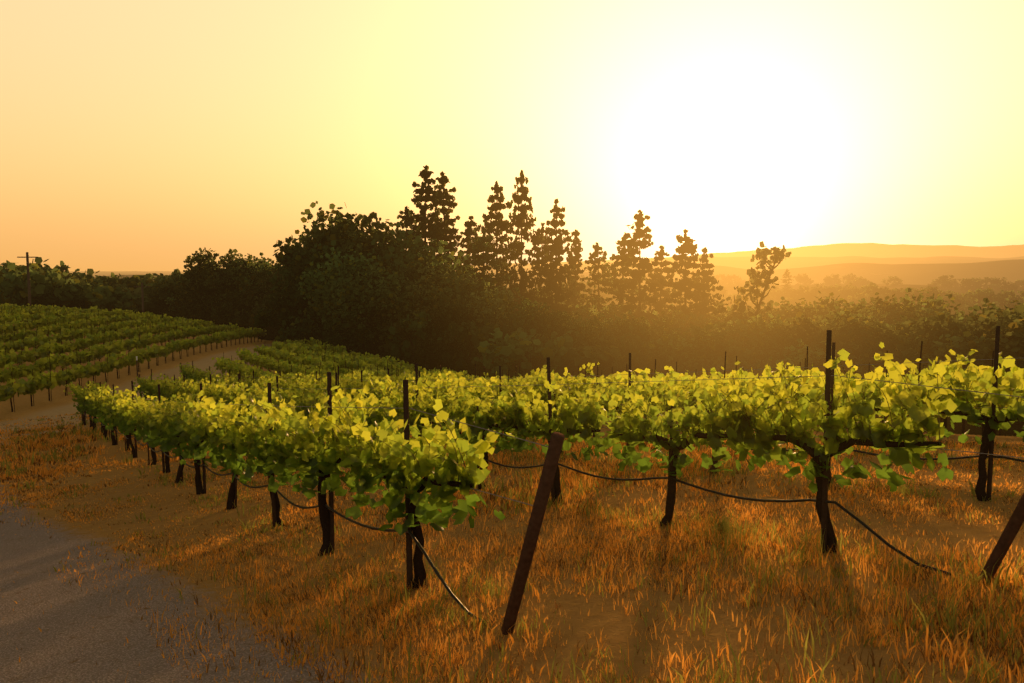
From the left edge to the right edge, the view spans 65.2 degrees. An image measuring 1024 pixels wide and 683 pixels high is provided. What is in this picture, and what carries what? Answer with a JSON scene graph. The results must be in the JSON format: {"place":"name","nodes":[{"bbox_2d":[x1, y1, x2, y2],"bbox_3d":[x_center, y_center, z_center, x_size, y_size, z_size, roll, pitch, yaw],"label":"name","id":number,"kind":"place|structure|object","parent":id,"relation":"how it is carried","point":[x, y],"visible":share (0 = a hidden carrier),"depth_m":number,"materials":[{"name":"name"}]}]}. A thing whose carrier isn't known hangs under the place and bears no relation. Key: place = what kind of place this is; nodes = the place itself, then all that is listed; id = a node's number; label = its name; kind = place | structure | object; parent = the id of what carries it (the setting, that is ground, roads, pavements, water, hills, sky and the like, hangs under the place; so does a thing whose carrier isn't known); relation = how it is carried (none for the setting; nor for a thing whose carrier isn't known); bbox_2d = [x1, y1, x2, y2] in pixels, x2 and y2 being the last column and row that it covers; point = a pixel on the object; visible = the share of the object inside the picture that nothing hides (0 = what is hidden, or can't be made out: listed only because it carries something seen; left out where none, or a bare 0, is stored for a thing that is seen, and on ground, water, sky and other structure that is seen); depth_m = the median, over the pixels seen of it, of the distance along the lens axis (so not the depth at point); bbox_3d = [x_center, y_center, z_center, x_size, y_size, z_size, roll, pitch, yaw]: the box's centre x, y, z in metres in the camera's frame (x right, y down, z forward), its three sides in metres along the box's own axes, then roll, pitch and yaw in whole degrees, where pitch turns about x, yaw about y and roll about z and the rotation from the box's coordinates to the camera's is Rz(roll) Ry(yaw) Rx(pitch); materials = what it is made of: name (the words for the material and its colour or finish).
{"place":"outdoors","nodes":[
{"label":"outdoors","id":0,"kind":"place"},
{"bbox_2d":[0,243,1023,682],"bbox_3d":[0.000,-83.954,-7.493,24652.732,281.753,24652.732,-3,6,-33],"label":"ground","id":1,"kind":"structure","parent":0,"point":[82,633],"depth_m":7.33,"materials":[{"name":"brown soil"}]},
{"bbox_2d":[0,262,55,307],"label":"oak tree","id":2,"kind":"object","parent":1,"relation":"on","point":[9,293],"visible":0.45,"depth_m":109.55,"materials":[{"name":"green plant"}]},
{"bbox_2d":[0,303,81,317],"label":"vine row","id":3,"kind":"object","parent":1,"relation":"on","point":[39,309],"visible":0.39,"depth_m":82.62,"materials":[{"name":"green plant"}]},
{"bbox_2d":[19,272,92,308],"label":"oak tree","id":4,"kind":"object","parent":1,"relation":"on","point":[67,300],"visible":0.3,"depth_m":112.07,"materials":[{"name":"green plant"}]},
{"bbox_2d":[0,305,111,325],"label":"vine row","id":5,"kind":"object","parent":1,"relation":"on","point":[8,317],"visible":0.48,"depth_m":77.47,"materials":[{"name":"green plant"}]},
{"bbox_2d":[15,267,98,317],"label":"oak tree","id":6,"kind":"object","parent":1,"relation":"on","point":[55,281],"visible":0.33,"depth_m":111.58,"materials":[{"name":"green plant"}]},
{"bbox_2d":[0,307,136,334],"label":"vine row","id":7,"kind":"object","parent":1,"relation":"on","point":[7,327],"visible":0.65,"depth_m":73.02,"materials":[{"name":"green plant"}]},
{"bbox_2d":[0,309,161,342],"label":"vine row","id":8,"kind":"object","parent":1,"relation":"on","point":[57,328],"visible":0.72,"depth_m":71.37,"materials":[{"name":"green plant"}]},
{"bbox_2d":[17,252,150,312],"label":"utility poles","id":9,"kind":"object","parent":1,"relation":"on","point":[27,257],"visible":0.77,"depth_m":96.50,"materials":[{"name":"brown wood"}]},
{"bbox_2d":[0,314,186,353],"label":"vine row","id":10,"kind":"object","parent":1,"relation":"on","point":[65,334],"visible":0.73,"depth_m":64.81,"materials":[{"name":"green plant"}]},
{"bbox_2d":[61,283,136,320],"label":"oak tree","id":11,"kind":"object","parent":1,"relation":"on","point":[108,296],"visible":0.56,"depth_m":112.51,"materials":[{"name":"green plant"}]},
{"bbox_2d":[83,269,127,307],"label":"oak tree","id":12,"kind":"object","parent":1,"relation":"on","point":[113,279],"visible":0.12,"depth_m":132.27,"materials":[{"name":"green plant"}]},
{"bbox_2d":[0,317,214,367],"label":"vine row","id":13,"kind":"object","parent":1,"relation":"on","point":[51,346],"visible":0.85,"depth_m":59.88,"materials":[{"name":"green plant"}]},
{"bbox_2d":[0,321,241,390],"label":"vine row","id":14,"kind":"object","parent":1,"relation":"on","point":[95,351],"visible":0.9,"depth_m":56.04,"materials":[{"name":"green plant"}]},
{"bbox_2d":[0,326,265,411],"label":"vine row","id":15,"kind":"object","parent":1,"relation":"on","point":[31,386],"visible":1,"depth_m":50.30,"materials":[{"name":"green plant"}]},
{"bbox_2d":[134,278,196,317],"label":"oak tree","id":16,"kind":"object","parent":1,"relation":"on","point":[150,306],"visible":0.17,"depth_m":119.05,"materials":[{"name":"green plant"}]},
{"bbox_2d":[152,271,201,313],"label":"oak tree","id":17,"kind":"object","parent":1,"relation":"on","point":[175,276],"visible":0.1,"depth_m":120.47,"materials":[{"name":"green plant"}]},
{"bbox_2d":[172,248,257,326],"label":"oak tree","id":18,"kind":"object","parent":1,"relation":"on","point":[206,281],"visible":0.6,"depth_m":113.07,"materials":[{"name":"green plant"}]},
{"bbox_2d":[210,252,279,326],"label":"oak tree","id":19,"kind":"object","parent":1,"relation":"on","point":[242,266],"visible":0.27,"depth_m":112.14,"materials":[{"name":"green plant"}]},
{"bbox_2d":[232,261,278,324],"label":"oak tree","id":20,"kind":"object","parent":1,"relation":"on","point":[263,291],"visible":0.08,"depth_m":110.38,"materials":[{"name":"green plant"}]},
{"bbox_2d":[237,260,285,326],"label":"oak tree","id":21,"kind":"object","parent":1,"relation":"on","point":[260,286],"visible":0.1,"depth_m":106.91,"materials":[{"name":"green plant"}]},
{"bbox_2d":[63,372,514,589],"bbox_3d":[-9.101,1.893,19.480,1.488,5.420,32.390,-3,6,-33],"label":"vine row","id":22,"kind":"object","parent":1,"relation":"on","point":[269,439],"visible":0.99,"depth_m":8.26,"materials":[{"name":"green plant"}]},
{"bbox_2d":[254,242,368,342],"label":"oak tree","id":23,"kind":"object","parent":1,"relation":"on","point":[264,319],"visible":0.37,"depth_m":92.20,"materials":[{"name":"green plant"}]},
{"bbox_2d":[258,201,400,328],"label":"oak tree","id":24,"kind":"object","parent":1,"relation":"on","point":[335,231],"visible":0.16,"depth_m":95.93,"materials":[{"name":"green plant"}]},
{"bbox_2d":[275,247,384,349],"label":"oak tree","id":25,"kind":"object","parent":1,"relation":"on","point":[298,331],"visible":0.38,"depth_m":88.10,"materials":[{"name":"green plant"}]},
{"bbox_2d":[300,212,438,335],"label":"oak tree","id":26,"kind":"object","parent":1,"relation":"on","point":[349,228],"visible":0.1,"depth_m":98.08,"materials":[{"name":"green plant"}]},
{"bbox_2d":[303,262,446,354],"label":"oak tree","id":27,"kind":"object","parent":1,"relation":"on","point":[336,302],"visible":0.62,"depth_m":81.48,"materials":[{"name":"green plant"}]},
{"bbox_2d":[290,222,481,352],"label":"oak tree","id":28,"kind":"object","parent":1,"relation":"on","point":[412,252],"visible":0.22,"depth_m":94.95,"materials":[{"name":"green plant"}]},
{"bbox_2d":[394,206,421,249],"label":"conifer tree","id":29,"kind":"object","parent":1,"relation":"on","point":[407,219],"visible":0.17,"depth_m":109.58,"materials":[{"name":"green plant"}]},
{"bbox_2d":[342,256,475,353],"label":"oak tree","id":30,"kind":"object","parent":1,"relation":"on","point":[409,269],"visible":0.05,"depth_m":87.02,"materials":[{"name":"green plant"}]},
{"bbox_2d":[366,280,458,366],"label":"oak tree","id":31,"kind":"object","parent":1,"relation":"on","point":[395,317],"visible":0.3,"depth_m":80.50,"materials":[{"name":"green plant"}]},
{"bbox_2d":[406,165,447,271],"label":"conifer tree","id":32,"kind":"object","parent":1,"relation":"on","point":[422,219],"visible":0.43,"depth_m":105.84,"materials":[{"name":"green plant"}]},
{"bbox_2d":[392,261,477,314],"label":"oak tree","id":33,"kind":"object","parent":1,"relation":"on","point":[445,275],"visible":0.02,"depth_m":86.79,"materials":[{"name":"green plant"}]},
{"bbox_2d":[428,171,462,278],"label":"conifer tree","id":34,"kind":"object","parent":1,"relation":"on","point":[444,197],"visible":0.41,"depth_m":110.08,"materials":[{"name":"green plant"}]},
{"bbox_2d":[403,294,489,369],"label":"oak tree","id":35,"kind":"object","parent":1,"relation":"on","point":[451,313],"visible":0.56,"depth_m":74.35,"materials":[{"name":"green plant"}]},
{"bbox_2d":[420,271,513,321],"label":"oak tree","id":36,"kind":"object","parent":1,"relation":"on","point":[455,284],"visible":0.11,"depth_m":83.08,"materials":[{"name":"green plant"}]},
{"bbox_2d":[456,216,484,278],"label":"conifer tree","id":37,"kind":"object","parent":1,"relation":"on","point":[468,233],"visible":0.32,"depth_m":113.61,"materials":[{"name":"green plant"}]},
{"bbox_2d":[433,321,518,373],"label":"bush","id":38,"kind":"object","parent":1,"relation":"on","point":[463,356],"visible":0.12,"depth_m":72.88,"materials":[{"name":"green plant"}]},
{"bbox_2d":[443,320,515,376],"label":"bush","id":39,"kind":"object","parent":1,"relation":"on","point":[462,330],"visible":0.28,"depth_m":70.16,"materials":[{"name":"green plant"}]},
{"bbox_2d":[460,230,509,296],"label":"conifer tree","id":40,"kind":"object","parent":1,"relation":"on","point":[481,245],"visible":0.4,"depth_m":92.39,"materials":[{"name":"green plant"}]},
{"bbox_2d":[455,282,527,360],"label":"oak tree","id":41,"kind":"object","parent":1,"relation":"on","point":[499,301],"visible":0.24,"depth_m":77.00,"materials":[{"name":"green plant"}]},
{"bbox_2d":[467,181,523,298],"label":"conifer tree","id":42,"kind":"object","parent":1,"relation":"on","point":[499,224],"visible":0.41,"depth_m":100.72,"materials":[{"name":"green plant"}]},
{"bbox_2d":[0,406,1023,682],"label":"grass","id":43,"kind":"structure","parent":1,"relation":"on","point":[14,458],"depth_m":6.91,"materials":[{"name":"brown plant"}]},
{"bbox_2d":[496,170,544,312],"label":"conifer tree","id":44,"kind":"object","parent":1,"relation":"on","point":[518,220],"visible":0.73,"depth_m":98.84,"materials":[{"name":"green plant"}]},
{"bbox_2d":[486,327,566,373],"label":"bush","id":45,"kind":"object","parent":1,"relation":"on","point":[552,335],"visible":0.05,"depth_m":66.76,"materials":[{"name":"green plant"}]},
{"bbox_2d":[474,327,580,378],"bbox_3d":[0.945,2.226,65.861,9.929,6.668,10.091,-3,6,-30],"label":"bush","id":46,"kind":"object","parent":1,"relation":"on","point":[509,351],"visible":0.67,"depth_m":63.36,"materials":[{"name":"green plant"}]},
{"bbox_2d":[498,297,571,336],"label":"oak tree","id":47,"kind":"object","parent":1,"relation":"on","point":[521,318],"visible":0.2,"depth_m":72.31,"materials":[{"name":"green plant"}]},
{"bbox_2d":[522,223,561,313],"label":"conifer tree","id":48,"kind":"object","parent":1,"relation":"on","point":[535,268],"visible":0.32,"depth_m":103.31,"materials":[{"name":"green plant"}]},
{"bbox_2d":[133,330,963,553],"bbox_3d":[-7.708,1.601,23.048,1.420,6.276,40.352,-3,6,-33],"label":"vine row","id":49,"kind":"object","parent":1,"relation":"on","point":[740,420],"visible":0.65,"depth_m":7.88,"materials":[{"name":"green plant"}]},
{"bbox_2d":[514,308,588,343],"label":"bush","id":50,"kind":"object","parent":1,"relation":"on","point":[546,323],"visible":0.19,"depth_m":69.76,"materials":[{"name":"green plant"}]},
{"bbox_2d":[80,358,1023,634],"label":"trellis posts","id":51,"kind":"object","parent":1,"relation":"on","point":[548,476],"visible":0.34,"depth_m":5.38,"materials":[{"name":"brown wood"}]},
{"bbox_2d":[84,398,1023,621],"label":"drip irrigation hose","id":52,"kind":"object","parent":1,"relation":"on","point":[455,598],"visible":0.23,"depth_m":7.90,"materials":[{"name":"black rubber"}]},
{"bbox_2d":[533,198,577,319],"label":"conifer tree","id":53,"kind":"object","parent":1,"relation":"on","point":[558,289],"visible":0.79,"depth_m":95.89,"materials":[{"name":"green plant"}]},
{"bbox_2d":[563,229,589,315],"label":"conifer tree","id":54,"kind":"object","parent":1,"relation":"on","point":[576,248],"visible":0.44,"depth_m":108.87,"materials":[{"name":"green plant"}]},
{"bbox_2d":[539,312,629,375],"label":"tree","id":55,"kind":"object","parent":1,"relation":"on","point":[590,336],"visible":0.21,"depth_m":65.88,"materials":[{"name":"green plant"}]},
{"bbox_2d":[539,342,651,377],"bbox_3d":[6.388,3.298,63.461,8.819,6.563,8.247,-4,7,-39],"label":"bush","id":56,"kind":"object","parent":1,"relation":"on","point":[589,354],"visible":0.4,"depth_m":62.29,"materials":[{"name":"green plant"}]},
{"bbox_2d":[564,336,628,377],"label":"bush","id":57,"kind":"object","parent":1,"relation":"on","point":[604,365],"visible":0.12,"depth_m":63.43,"materials":[{"name":"green plant"}]},
{"bbox_2d":[577,242,617,313],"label":"conifer tree","id":58,"kind":"object","parent":1,"relation":"on","point":[596,265],"visible":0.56,"depth_m":102.80,"materials":[{"name":"green plant"}]},
{"bbox_2d":[177,326,1023,500],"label":"vine row","id":59,"kind":"object","parent":1,"relation":"on","point":[998,419],"visible":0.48,"depth_m":10.71,"materials":[{"name":"green plant"}]},
{"bbox_2d":[572,301,650,328],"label":"bush","id":60,"kind":"object","parent":1,"relation":"on","point":[608,310],"visible":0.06,"depth_m":91.31,"materials":[{"name":"green plant"}]},
{"bbox_2d":[211,341,1023,436],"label":"vine row","id":61,"kind":"object","parent":1,"relation":"on","point":[225,364],"visible":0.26,"depth_m":18.07,"materials":[{"name":"green plant"}]},
{"bbox_2d":[590,237,649,324],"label":"conifer tree","id":62,"kind":"object","parent":1,"relation":"on","point":[623,271],"visible":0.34,"depth_m":97.47,"materials":[{"name":"green plant"}]},
{"bbox_2d":[235,348,1016,434],"bbox_3d":[-3.201,0.890,33.258,1.703,7.184,62.146,-3,6,-33],"label":"vine row","id":63,"kind":"object","parent":1,"relation":"on","point":[261,361],"visible":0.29,"depth_m":39.81,"materials":[{"name":"green plant"}]},
{"bbox_2d":[253,343,1012,436],"bbox_3d":[-1.853,0.743,37.016,1.892,7.358,70.283,-3,6,-33],"label":"vine row","id":64,"kind":"object","parent":1,"relation":"on","point":[284,354],"visible":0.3,"depth_m":50.58,"materials":[{"name":"green plant"}]},
{"bbox_2d":[284,339,985,433],"bbox_3d":[0.749,0.687,44.443,1.812,7.680,86.204,-3,6,-33],"label":"vine row","id":65,"kind":"object","parent":1,"relation":"on","point":[369,360],"visible":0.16,"depth_m":62.24,"materials":[{"name":"green plant"}]},
{"bbox_2d":[603,314,668,371],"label":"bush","id":66,"kind":"object","parent":1,"relation":"on","point":[636,337],"visible":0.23,"depth_m":65.92,"materials":[{"name":"green plant"}]},
{"bbox_2d":[271,341,1000,435],"bbox_3d":[-0.563,0.678,40.742,1.780,7.514,78.231,-3,6,-33],"label":"vine row","id":67,"kind":"object","parent":1,"relation":"on","point":[355,365],"visible":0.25,"depth_m":59.09,"materials":[{"name":"green plant"}]},
{"bbox_2d":[611,210,663,323],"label":"conifer tree","id":68,"kind":"object","parent":1,"relation":"on","point":[633,244],"visible":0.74,"depth_m":90.19,"materials":[{"name":"green plant"}]},
{"bbox_2d":[608,309,674,371],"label":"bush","id":69,"kind":"object","parent":1,"relation":"on","point":[657,335],"visible":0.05,"depth_m":69.31,"materials":[{"name":"green plant"}]},
{"bbox_2d":[298,337,1001,435],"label":"vine row","id":70,"kind":"object","parent":1,"relation":"on","point":[338,348],"visible":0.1,"depth_m":69.88,"materials":[{"name":"green plant"}]},
{"bbox_2d":[641,245,681,321],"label":"conifer tree","id":71,"kind":"object","parent":1,"relation":"on","point":[660,304],"visible":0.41,"depth_m":98.76,"materials":[{"name":"green plant"}]},
{"bbox_2d":[641,330,729,415],"bbox_3d":[13.349,3.821,65.835,11.848,9.433,10.742,4,6,37],"label":"bush","id":72,"kind":"object","parent":1,"relation":"on","point":[676,346],"visible":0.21,"depth_m":64.39,"materials":[{"name":"green plant"}]},
{"bbox_2d":[658,229,714,327],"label":"conifer tree","id":73,"kind":"object","parent":1,"relation":"on","point":[687,246],"visible":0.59,"depth_m":87.09,"materials":[{"name":"green plant"}]},
{"bbox_2d":[657,310,728,339],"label":"bush","id":74,"kind":"object","parent":1,"relation":"on","point":[699,321],"visible":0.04,"depth_m":81.51,"materials":[{"name":"green plant"}]},
{"bbox_2d":[649,337,752,413],"bbox_3d":[15.290,4.194,66.558,9.100,9.179,8.922,-1,5,-6],"label":"bush","id":75,"kind":"object","parent":1,"relation":"on","point":[700,348],"visible":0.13,"depth_m":64.31,"materials":[{"name":"green plant"}]},
{"bbox_2d":[679,247,723,324],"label":"conifer tree","id":76,"kind":"object","parent":1,"relation":"on","point":[705,277],"visible":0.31,"depth_m":92.69,"materials":[{"name":"green plant"}]},
{"bbox_2d":[639,322,778,375],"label":"tree","id":77,"kind":"object","parent":1,"relation":"on","point":[730,342],"visible":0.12,"depth_m":65.25,"materials":[{"name":"green plant"}]},
{"bbox_2d":[685,354,746,378],"bbox_3d":[16.088,4.965,63.940,8.322,7.974,8.079,1,5,15],"label":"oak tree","id":78,"kind":"object","parent":1,"relation":"on","point":[716,369],"visible":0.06,"depth_m":63.00,"materials":[{"name":"green plant"}]},
{"bbox_2d":[713,312,790,353],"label":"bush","id":79,"kind":"object","parent":1,"relation":"on","point":[759,321],"visible":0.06,"depth_m":71.15,"materials":[{"name":"green plant"}]},
{"bbox_2d":[713,241,791,325],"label":"snag tree","id":80,"kind":"object","parent":1,"relation":"on","point":[776,256],"visible":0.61,"depth_m":80.09,"materials":[{"name":"green plant"}]},
{"bbox_2d":[721,314,807,361],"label":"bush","id":81,"kind":"object","parent":1,"relation":"on","point":[759,339],"visible":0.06,"depth_m":69.75,"materials":[{"name":"green plant"}]},
{"bbox_2d":[761,296,831,325],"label":"bush","id":82,"kind":"object","parent":1,"relation":"on","point":[806,310],"visible":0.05,"depth_m":97.12,"materials":[{"name":"green plant"}]},
{"bbox_2d":[738,312,869,367],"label":"tree","id":83,"kind":"object","parent":1,"relation":"on","point":[797,329],"visible":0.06,"depth_m":67.31,"materials":[{"name":"green plant"}]},
{"bbox_2d":[756,339,860,378],"bbox_3d":[23.018,4.734,62.038,11.505,10.062,10.903,4,7,39],"label":"bush","id":84,"kind":"object","parent":1,"relation":"on","point":[801,354],"visible":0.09,"depth_m":60.58,"materials":[{"name":"green plant"}]},
{"bbox_2d":[788,291,848,323],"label":"bush","id":85,"kind":"object","parent":1,"relation":"on","point":[830,306],"visible":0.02,"depth_m":101.85,"materials":[{"name":"green plant"}]},
{"bbox_2d":[804,309,885,349],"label":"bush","id":86,"kind":"object","parent":1,"relation":"on","point":[846,312],"visible":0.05,"depth_m":68.16,"materials":[{"name":"green plant"}]},
{"bbox_2d":[771,317,938,426],"bbox_3d":[26.439,3.946,61.072,13.333,11.486,13.599,1,5,7],"label":"bush","id":87,"kind":"object","parent":1,"relation":"on","point":[891,341],"visible":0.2,"depth_m":59.26,"materials":[{"name":"green plant"}]},
{"bbox_2d":[822,292,922,320],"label":"bush","id":88,"kind":"object","parent":1,"relation":"on","point":[886,307],"visible":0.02,"depth_m":102.49,"materials":[{"name":"green plant"}]},
{"bbox_2d":[833,298,919,326],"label":"bush","id":89,"kind":"object","parent":1,"relation":"on","point":[868,311],"visible":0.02,"depth_m":88.54,"materials":[{"name":"green plant"}]},
{"bbox_2d":[817,344,935,426],"bbox_3d":[27.337,4.908,58.608,11.146,9.460,12.294,-3,6,-28],"label":"bush","id":90,"kind":"object","parent":1,"relation":"on","point":[862,370],"visible":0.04,"depth_m":57.85,"materials":[{"name":"green plant"}]},
{"bbox_2d":[853,306,927,324],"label":"bush","id":91,"kind":"object","parent":1,"relation":"on","point":[894,313],"visible":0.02,"depth_m":95.47,"materials":[{"name":"green plant"}]},
{"bbox_2d":[849,312,975,358],"bbox_3d":[34.465,3.517,64.015,13.067,11.917,13.327,5,7,44],"label":"tree","id":92,"kind":"object","parent":1,"relation":"on","point":[921,324],"visible":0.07,"depth_m":61.96,"materials":[{"name":"green plant"}]},
{"bbox_2d":[870,288,964,317],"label":"bush","id":93,"kind":"object","parent":1,"relation":"on","point":[932,302],"visible":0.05,"depth_m":108.25,"materials":[{"name":"green plant"}]},
{"bbox_2d":[864,347,979,432],"bbox_3d":[28.669,4.959,57.396,11.403,9.167,11.070,1,5,14],"label":"bush","id":94,"kind":"object","parent":1,"relation":"on","point":[940,353],"visible":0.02,"depth_m":56.37,"materials":[{"name":"green plant"}]},
{"bbox_2d":[914,318,984,359],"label":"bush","id":95,"kind":"object","parent":1,"relation":"on","point":[930,341],"visible":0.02,"depth_m":60.97,"materials":[{"name":"green plant"}]},
{"bbox_2d":[920,375,981,434],"bbox_3d":[28.820,5.694,55.681,8.761,7.488,8.506,2,6,22],"label":"oak tree","id":96,"kind":"object","parent":1,"relation":"on","point":[975,430],"visible":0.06,"depth_m":53.95,"materials":[{"name":"green plant"}]},
{"bbox_2d":[888,331,1023,435],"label":"bush","id":97,"kind":"object","parent":1,"relation":"on","point":[947,346],"visible":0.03,"depth_m":58.63,"materials":[{"name":"green plant"}]},
{"bbox_2d":[941,304,1023,433],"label":"bush","id":98,"kind":"object","parent":1,"relation":"on","point":[1016,330],"visible":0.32,"depth_m":56.65,"materials":[{"name":"green plant"}]},
{"bbox_2d":[947,298,1020,330],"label":"bush","id":99,"kind":"object","parent":1,"relation":"on","point":[973,319],"visible":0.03,"depth_m":70.82,"materials":[{"name":"green plant"}]},
{"bbox_2d":[973,318,1023,424],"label":"bush","id":100,"kind":"object","parent":1,"relation":"on","point":[991,323],"visible":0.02,"depth_m":60.48,"materials":[{"name":"green plant"}]},
{"bbox_2d":[0,0,1023,270],"label":"sky","id":101,"kind":"structure","parent":0,"point":[136,135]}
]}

